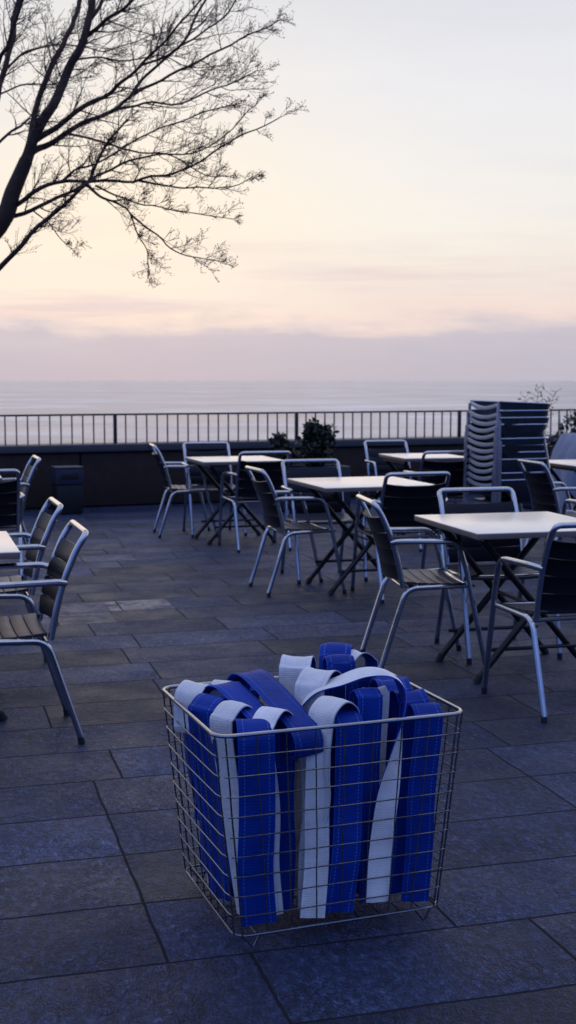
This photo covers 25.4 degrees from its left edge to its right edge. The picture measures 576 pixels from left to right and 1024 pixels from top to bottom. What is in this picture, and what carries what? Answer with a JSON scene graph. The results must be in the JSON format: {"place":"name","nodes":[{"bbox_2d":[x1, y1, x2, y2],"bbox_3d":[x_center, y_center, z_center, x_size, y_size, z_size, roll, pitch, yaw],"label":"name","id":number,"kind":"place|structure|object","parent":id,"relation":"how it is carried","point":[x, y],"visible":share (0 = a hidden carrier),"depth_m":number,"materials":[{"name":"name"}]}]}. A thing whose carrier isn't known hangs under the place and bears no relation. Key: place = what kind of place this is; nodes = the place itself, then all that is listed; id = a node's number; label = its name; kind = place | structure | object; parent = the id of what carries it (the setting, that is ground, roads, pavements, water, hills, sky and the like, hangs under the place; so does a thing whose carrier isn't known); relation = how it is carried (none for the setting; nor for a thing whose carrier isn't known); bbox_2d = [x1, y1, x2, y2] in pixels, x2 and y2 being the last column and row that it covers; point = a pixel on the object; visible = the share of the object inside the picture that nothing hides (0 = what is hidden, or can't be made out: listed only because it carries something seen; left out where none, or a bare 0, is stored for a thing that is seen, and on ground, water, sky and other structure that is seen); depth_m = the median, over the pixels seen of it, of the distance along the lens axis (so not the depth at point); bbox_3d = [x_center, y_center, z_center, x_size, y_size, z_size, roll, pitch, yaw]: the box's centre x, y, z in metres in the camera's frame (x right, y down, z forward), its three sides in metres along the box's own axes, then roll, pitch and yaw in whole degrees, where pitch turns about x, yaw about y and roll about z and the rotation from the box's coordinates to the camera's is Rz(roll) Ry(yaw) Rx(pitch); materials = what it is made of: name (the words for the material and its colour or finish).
{"place":"outdoors","nodes":[
{"label":"outdoors","id":0,"kind":"place"},
{"bbox_2d":[0,434,559,509],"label":"parapet wall","id":1,"kind":"structure","parent":0,"point":[122,474],"depth_m":13.97,"materials":[{"name":"grey concrete"}]},
{"bbox_2d":[0,409,575,444],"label":"railing","id":2,"kind":"object","parent":1,"relation":"on","point":[277,413],"visible":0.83,"depth_m":14.53,"materials":[{"name":"metal"}]},
{"bbox_2d":[0,493,575,1023],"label":"ground","id":3,"kind":"structure","parent":0,"point":[108,915],"depth_m":4.10,"materials":[{"name":"stone"}]},
{"bbox_2d":[0,531,19,720],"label":"folding table","id":4,"kind":"object","parent":3,"relation":"on","point":[9,549],"visible":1,"depth_m":5.12,"materials":[{"name":"beige laminate"}]},
{"bbox_2d":[0,469,24,593],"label":"armchair","id":5,"kind":"object","parent":3,"relation":"on","point":[12,496],"visible":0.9,"depth_m":8.18,"materials":[{"name":"metal"}]},
{"bbox_2d":[2,455,40,544],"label":"armchair","id":6,"kind":"object","parent":3,"relation":"on","point":[25,480],"visible":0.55,"depth_m":9.35,"materials":[{"name":"metal"}]},
{"bbox_2d":[0,497,62,661],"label":"armchair","id":7,"kind":"object","parent":3,"relation":"on","point":[35,547],"visible":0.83,"depth_m":5.89,"materials":[{"name":"metal"}]},
{"bbox_2d":[0,520,88,744],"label":"armchair","id":8,"kind":"object","parent":3,"relation":"on","point":[53,583],"visible":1,"depth_m":4.84,"materials":[{"name":"metal"}]},
{"bbox_2d":[50,465,83,514],"bbox_3d":[-2.270,-0.227,13.165,0.292,0.487,0.282,-2,6,-22],"label":"litter bin","id":9,"kind":"object","parent":3,"relation":"on","point":[67,486],"visible":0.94,"depth_m":13.05,"materials":[{"name":"plastic"}]},
{"bbox_2d":[0,0,308,287],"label":"bare tree","id":10,"kind":"object","parent":3,"relation":"on","point":[11,202],"visible":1,"depth_m":7.75,"materials":[{"name":"brown plant"}]},
{"bbox_2d":[149,443,217,537],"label":"armchair","id":11,"kind":"object","parent":3,"relation":"on","point":[162,466],"visible":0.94,"depth_m":11.14,"materials":[{"name":"metal"}]},
{"bbox_2d":[182,442,246,537],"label":"armchair","id":12,"kind":"object","parent":3,"relation":"on","point":[193,476],"visible":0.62,"depth_m":11.57,"materials":[{"name":"metal"}]},
{"bbox_2d":[185,456,281,544],"bbox_3d":[-0.457,-0.102,10.943,0.700,0.710,0.720,-2,6,-17],"label":"folding table","id":13,"kind":"object","parent":3,"relation":"on","point":[201,462],"visible":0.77,"depth_m":10.79,"materials":[{"name":"beige laminate"}]},
{"bbox_2d":[218,451,291,552],"bbox_3d":[-0.260,-0.106,10.413,0.514,0.809,0.561,-2,6,-18],"label":"armchair","id":14,"kind":"object","parent":3,"relation":"on","point":[245,489],"visible":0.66,"depth_m":10.20,"materials":[{"name":"metal"}]},
{"bbox_2d":[245,466,346,596],"bbox_3d":[0.040,0.107,8.334,0.561,0.809,0.514,-2,6,-17],"label":"armchair","id":15,"kind":"object","parent":3,"relation":"on","point":[269,501],"visible":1,"depth_m":8.17,"materials":[{"name":"metal"}]},
{"bbox_2d":[162,673,462,947],"bbox_3d":[0.050,0.750,3.334,0.658,0.541,0.526,-2,6,-20],"label":"wire basket","id":16,"kind":"object","parent":3,"relation":"on","point":[280,731],"visible":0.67,"depth_m":3.13,"materials":[{"name":"metal"}]},
{"bbox_2d":[173,680,212,820],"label":"strap","id":17,"kind":"object","parent":16,"relation":"in","point":[187,692],"visible":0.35,"depth_m":3.29,"materials":[{"name":"white fabric"}]},
{"bbox_2d":[183,733,206,872],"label":"strap","id":18,"kind":"object","parent":16,"relation":"in","point":[203,857],"visible":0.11,"depth_m":3.40,"materials":[{"name":"blue fabric"}]},
{"bbox_2d":[189,735,207,860],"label":"strap","id":19,"kind":"object","parent":16,"relation":"in","point":[195,786],"visible":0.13,"depth_m":3.32,"materials":[{"name":"blue fabric"}]},
{"bbox_2d":[188,693,235,900],"bbox_3d":[-0.175,0.718,3.247,0.104,0.520,0.122,5,8,42],"label":"strap","id":20,"kind":"object","parent":16,"relation":"in","point":[202,707],"visible":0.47,"depth_m":3.22,"materials":[{"name":"blue fabric"}]},
{"bbox_2d":[205,733,233,896],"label":"strap","id":21,"kind":"object","parent":16,"relation":"in","point":[216,790],"visible":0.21,"depth_m":3.18,"materials":[{"name":"blue fabric"}]},
{"bbox_2d":[207,680,240,882],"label":"strap","id":22,"kind":"object","parent":16,"relation":"in","point":[215,691],"visible":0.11,"depth_m":3.30,"materials":[{"name":"white fabric"}]},
{"bbox_2d":[209,700,252,914],"bbox_3d":[-0.101,0.727,3.172,0.133,0.524,0.150,4,7,35],"label":"strap","id":23,"kind":"object","parent":16,"relation":"in","point":[224,715],"visible":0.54,"depth_m":3.12,"materials":[{"name":"white fabric"}]},
{"bbox_2d":[192,681,281,787],"bbox_3d":[-0.132,0.588,3.229,0.082,0.294,0.323,-4,7,-35],"label":"strap","id":24,"kind":"object","parent":16,"relation":"in","point":[235,691],"visible":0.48,"depth_m":3.19,"materials":[{"name":"blue fabric"}]},
{"bbox_2d":[250,686,258,698],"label":"strap","id":25,"kind":"object","parent":16,"relation":"in","point":[254,692],"visible":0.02,"depth_m":3.41,"materials":[{"name":"blue fabric"}]},
{"bbox_2d":[233,718,276,926],"bbox_3d":[-0.079,0.745,3.101,0.097,0.501,0.120,-1,6,-7],"label":"strap","id":26,"kind":"object","parent":16,"relation":"in","point":[250,846],"visible":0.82,"depth_m":3.05,"materials":[{"name":"blue fabric"}]},
{"bbox_2d":[252,706,295,914],"bbox_3d":[-0.034,0.733,3.130,0.072,0.518,0.116,4,7,32],"label":"strap","id":27,"kind":"object","parent":16,"relation":"in","point":[271,715],"visible":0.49,"depth_m":3.15,"materials":[{"name":"fabric"}]},
{"bbox_2d":[226,669,323,758],"bbox_3d":[-0.047,0.578,3.244,0.091,0.311,0.422,-3,7,-30],"label":"strap","id":28,"kind":"object","parent":16,"relation":"in","point":[270,689],"visible":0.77,"depth_m":3.16,"materials":[{"name":"blue fabric"}]},
{"bbox_2d":[279,654,315,804],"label":"strap","id":29,"kind":"object","parent":16,"relation":"in","point":[291,668],"visible":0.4,"depth_m":3.35,"materials":[{"name":"white fabric"}]},
{"bbox_2d":[298,752,330,917],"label":"strap","id":30,"kind":"object","parent":16,"relation":"in","point":[306,878],"visible":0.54,"depth_m":3.12,"materials":[{"name":"white fabric"}]},
{"bbox_2d":[294,667,345,890],"bbox_3d":[0.080,0.685,3.292,0.094,0.576,0.129,3,7,29],"label":"strap","id":31,"kind":"object","parent":16,"relation":"in","point":[309,680],"visible":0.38,"depth_m":3.25,"materials":[{"name":"white fabric"}]},
{"bbox_2d":[305,696,359,821],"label":"strap","id":32,"kind":"object","parent":16,"relation":"in","point":[323,710],"visible":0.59,"depth_m":3.10,"materials":[{"name":"white fabric"}]},
{"bbox_2d":[319,642,352,669],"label":"strap","id":33,"kind":"object","parent":16,"relation":"in","point":[330,648],"visible":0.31,"depth_m":3.44,"materials":[{"name":"blue fabric"}]},
{"bbox_2d":[322,654,356,700],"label":"strap","id":34,"kind":"object","parent":16,"relation":"in","point":[343,663],"visible":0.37,"depth_m":3.30,"materials":[{"name":"blue fabric"}]},
{"bbox_2d":[325,709,363,912],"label":"strap","id":35,"kind":"object","parent":16,"relation":"in","point":[353,793],"visible":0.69,"depth_m":3.14,"materials":[{"name":"blue fabric"}]},
{"bbox_2d":[296,667,406,902],"bbox_3d":[0.148,0.679,3.217,0.296,0.566,0.151,1,6,8],"label":"strap","id":36,"kind":"object","parent":16,"relation":"in","point":[381,848],"visible":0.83,"depth_m":3.17,"materials":[{"name":"white fabric"}]},
{"bbox_2d":[356,678,364,688],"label":"strap","id":37,"kind":"object","parent":16,"relation":"in","point":[360,683],"visible":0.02,"depth_m":3.49,"materials":[{"name":"blue fabric"}]},
{"bbox_2d":[351,649,378,687],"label":"strap","id":38,"kind":"object","parent":16,"relation":"in","point":[371,660],"visible":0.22,"depth_m":3.46,"materials":[{"name":"fabric"}]},
{"bbox_2d":[349,687,382,902],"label":"strap","id":39,"kind":"object","parent":16,"relation":"in","point":[368,702],"visible":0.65,"depth_m":3.18,"materials":[{"name":"blue fabric"}]},
{"bbox_2d":[362,685,389,785],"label":"strap","id":40,"kind":"object","parent":16,"relation":"in","point":[385,692],"visible":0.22,"depth_m":3.23,"materials":[{"name":"fabric"}]},
{"bbox_2d":[368,675,401,686],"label":"strap","id":41,"kind":"object","parent":16,"relation":"in","point":[384,678],"visible":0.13,"depth_m":3.40,"materials":[{"name":"blue fabric"}]},
{"bbox_2d":[369,677,412,767],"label":"strap","id":42,"kind":"object","parent":16,"relation":"in","point":[394,703],"visible":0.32,"depth_m":3.28,"materials":[{"name":"blue fabric"}]},
{"bbox_2d":[390,688,429,893],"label":"strap","id":43,"kind":"object","parent":16,"relation":"in","point":[417,696],"visible":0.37,"depth_m":3.24,"materials":[{"name":"blue fabric"}]},
{"bbox_2d":[401,702,442,901],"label":"strap","id":44,"kind":"object","parent":16,"relation":"in","point":[425,844],"visible":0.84,"depth_m":3.20,"materials":[{"name":"blue fabric"}]},
{"bbox_2d":[279,464,350,509],"bbox_3d":[0.200,-0.268,13.594,0.840,0.440,0.400,-2,6,-22],"label":"planter","id":45,"kind":"object","parent":3,"relation":"on","point":[345,471],"visible":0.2,"depth_m":13.52,"materials":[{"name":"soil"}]},
{"bbox_2d":[268,431,300,467],"bbox_3d":[-0.041,-0.634,13.480,0.361,0.436,0.270,0,6,0],"label":"shrub","id":46,"kind":"object","parent":45,"relation":"on","point":[279,440],"visible":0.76,"depth_m":13.44,"materials":[{"name":"green plant"}]},
{"bbox_2d":[295,417,339,466],"bbox_3d":[0.291,-0.726,13.579,0.460,0.597,0.404,-3,7,-30],"label":"shrub","id":47,"kind":"object","parent":45,"relation":"on","point":[318,437],"visible":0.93,"depth_m":13.52,"materials":[{"name":"green plant"}]},
{"bbox_2d":[280,459,367,583],"bbox_3d":[0.230,0.052,8.876,0.514,0.809,0.561,-2,6,-16],"label":"armchair","id":48,"kind":"object","parent":3,"relation":"on","point":[293,508],"visible":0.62,"depth_m":9.02,"materials":[{"name":"metal"}]},
{"bbox_2d":[287,476,434,594],"bbox_3d":[0.476,0.153,8.463,0.760,0.710,0.820,-2,6,-17],"label":"folding table","id":49,"kind":"object","parent":3,"relation":"on","point":[333,486],"visible":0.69,"depth_m":8.35,"materials":[{"name":"beige laminate"}]},
{"bbox_2d":[364,440,420,525],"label":"armchair","id":50,"kind":"object","parent":3,"relation":"on","point":[377,465],"visible":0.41,"depth_m":11.97,"materials":[{"name":"metal"}]},
{"bbox_2d":[350,471,450,603],"bbox_3d":[0.722,0.131,8.101,0.515,0.809,0.561,-2,6,-16],"label":"armchair","id":51,"kind":"object","parent":3,"relation":"on","point":[400,506],"visible":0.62,"depth_m":7.88,"materials":[{"name":"metal"}]},
{"bbox_2d":[356,494,484,668],"bbox_3d":[0.636,0.328,6.179,0.561,0.809,0.514,-1,6,-8],"label":"armchair","id":52,"kind":"object","parent":3,"relation":"on","point":[392,570],"visible":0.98,"depth_m":6.00,"materials":[{"name":"metal"}]},
{"bbox_2d":[379,453,463,534],"bbox_3d":[1.207,-0.149,11.406,0.619,0.710,0.740,-1,6,-14],"label":"folding table","id":53,"kind":"object","parent":3,"relation":"on","point":[403,459],"visible":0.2,"depth_m":11.22,"materials":[{"name":"beige laminate"}]},
{"bbox_2d":[396,450,471,551],"bbox_3d":[1.213,-0.112,10.471,0.514,0.809,0.561,-1,6,-14],"label":"armchair","id":54,"kind":"object","parent":3,"relation":"on","point":[454,469],"visible":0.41,"depth_m":10.23,"materials":[{"name":"metal"}]},
{"bbox_2d":[414,511,575,683],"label":"folding table","id":55,"kind":"object","parent":3,"relation":"on","point":[484,528],"visible":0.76,"depth_m":5.95,"materials":[{"name":"beige laminate"}]},
{"bbox_2d":[434,487,562,663],"bbox_3d":[1.042,0.300,6.456,0.514,0.809,0.561,-1,6,-14],"label":"armchair","id":56,"kind":"object","parent":3,"relation":"on","point":[476,550],"visible":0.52,"depth_m":6.60,"materials":[{"name":"metal"}]},
{"bbox_2d":[467,475,546,539],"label":"armchair","id":57,"kind":"object","parent":3,"relation":"on","point":[519,487],"visible":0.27,"depth_m":9.88,"materials":[{"name":"metal"}]},
{"bbox_2d":[467,468,543,496],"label":"armchair","id":58,"kind":"object","parent":57,"relation":"on","point":[505,475],"visible":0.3,"depth_m":9.87,"materials":[{"name":"metal"}]},
{"bbox_2d":[468,462,546,538],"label":"armchair","id":59,"kind":"object","parent":58,"relation":"on","point":[474,469],"visible":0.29,"depth_m":9.97,"materials":[{"name":"metal"}]},
{"bbox_2d":[467,455,546,511],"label":"armchair","id":60,"kind":"object","parent":59,"relation":"on","point":[510,465],"visible":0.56,"depth_m":9.86,"materials":[{"name":"metal"}]},
{"bbox_2d":[469,449,544,509],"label":"armchair","id":61,"kind":"object","parent":60,"relation":"on","point":[532,454],"visible":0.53,"depth_m":9.88,"materials":[{"name":"metal"}]},
{"bbox_2d":[462,443,546,503],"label":"armchair","id":62,"kind":"object","parent":61,"relation":"on","point":[505,450],"visible":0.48,"depth_m":9.94,"materials":[{"name":"metal"}]},
{"bbox_2d":[464,436,548,503],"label":"armchair","id":63,"kind":"object","parent":62,"relation":"on","point":[523,444],"visible":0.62,"depth_m":9.85,"materials":[{"name":"metal"}]},
{"bbox_2d":[464,429,546,460],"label":"armchair","id":64,"kind":"object","parent":63,"relation":"on","point":[471,433],"visible":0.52,"depth_m":9.94,"materials":[{"name":"metal"}]},
{"bbox_2d":[465,422,546,502],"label":"armchair","id":65,"kind":"object","parent":64,"relation":"on","point":[534,430],"visible":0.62,"depth_m":9.82,"materials":[{"name":"metal"}]},
{"bbox_2d":[467,415,549,496],"bbox_3d":[1.750,-0.448,10.052,0.531,0.612,0.508,-2,6,-21],"label":"armchair","id":66,"kind":"object","parent":65,"relation":"on","point":[509,422],"visible":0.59,"depth_m":9.80,"materials":[{"name":"metal"}]},
{"bbox_2d":[466,409,551,482],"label":"armchair","id":67,"kind":"object","parent":66,"relation":"on","point":[475,413],"visible":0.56,"depth_m":9.82,"materials":[{"name":"metal"}]},
{"bbox_2d":[468,400,550,480],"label":"armchair","id":68,"kind":"object","parent":67,"relation":"on","point":[485,407],"visible":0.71,"depth_m":9.84,"materials":[{"name":"metal"}]},
{"bbox_2d":[522,503,531,507],"bbox_3d":[3.020,-0.313,13.941,1.100,0.460,0.400,-2,6,-22],"label":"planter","id":69,"kind":"object","parent":3,"relation":"on","point":[527,504],"visible":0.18,"depth_m":13.65,"materials":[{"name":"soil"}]},
{"bbox_2d":[518,385,560,434],"bbox_3d":[2.707,-0.920,13.745,0.501,0.910,0.152,0,6,0],"label":"sapling","id":70,"kind":"object","parent":69,"relation":"on","point":[542,399],"visible":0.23,"depth_m":13.72,"materials":[{"name":"green plant"}]},
{"bbox_2d":[548,411,575,443],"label":"shrub","id":71,"kind":"object","parent":69,"relation":"on","point":[567,420],"visible":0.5,"depth_m":13.88,"materials":[{"name":"green plant"}]},
{"bbox_2d":[481,522,575,722],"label":"armchair","id":72,"kind":"object","parent":3,"relation":"on","point":[556,585],"visible":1,"depth_m":5.16,"materials":[{"name":"metal"}]},
{"bbox_2d":[517,459,575,560],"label":"armchair","id":73,"kind":"object","parent":3,"relation":"on","point":[542,489],"visible":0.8,"depth_m":8.93,"materials":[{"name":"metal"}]},
{"bbox_2d":[544,459,575,544],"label":"folding table","id":74,"kind":"object","parent":3,"relation":"on","point":[569,465],"visible":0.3,"depth_m":10.41,"materials":[{"name":"beige laminate"}]},
{"bbox_2d":[550,433,575,510],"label":"furniture cover","id":75,"kind":"object","parent":3,"relation":"on","point":[564,448],"visible":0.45,"depth_m":12.05,"materials":[{"name":"grey fabric"}]},
{"bbox_2d":[558,499,575,540],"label":"armchair","id":76,"kind":"object","parent":3,"relation":"on","point":[566,502],"visible":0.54,"depth_m":7.99,"materials":[{"name":"metal"}]},
{"bbox_2d":[0,381,575,444],"bbox_3d":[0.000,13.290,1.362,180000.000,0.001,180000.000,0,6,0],"label":"sea","id":77,"kind":"structure","parent":0,"point":[65,397],"depth_m":725.35,"materials":[{"name":"liquid"}]},
{"bbox_2d":[0,0,575,380],"label":"sky","id":78,"kind":"structure","parent":0,"point":[417,222],"materials":[{"name":"white"}]}
]}

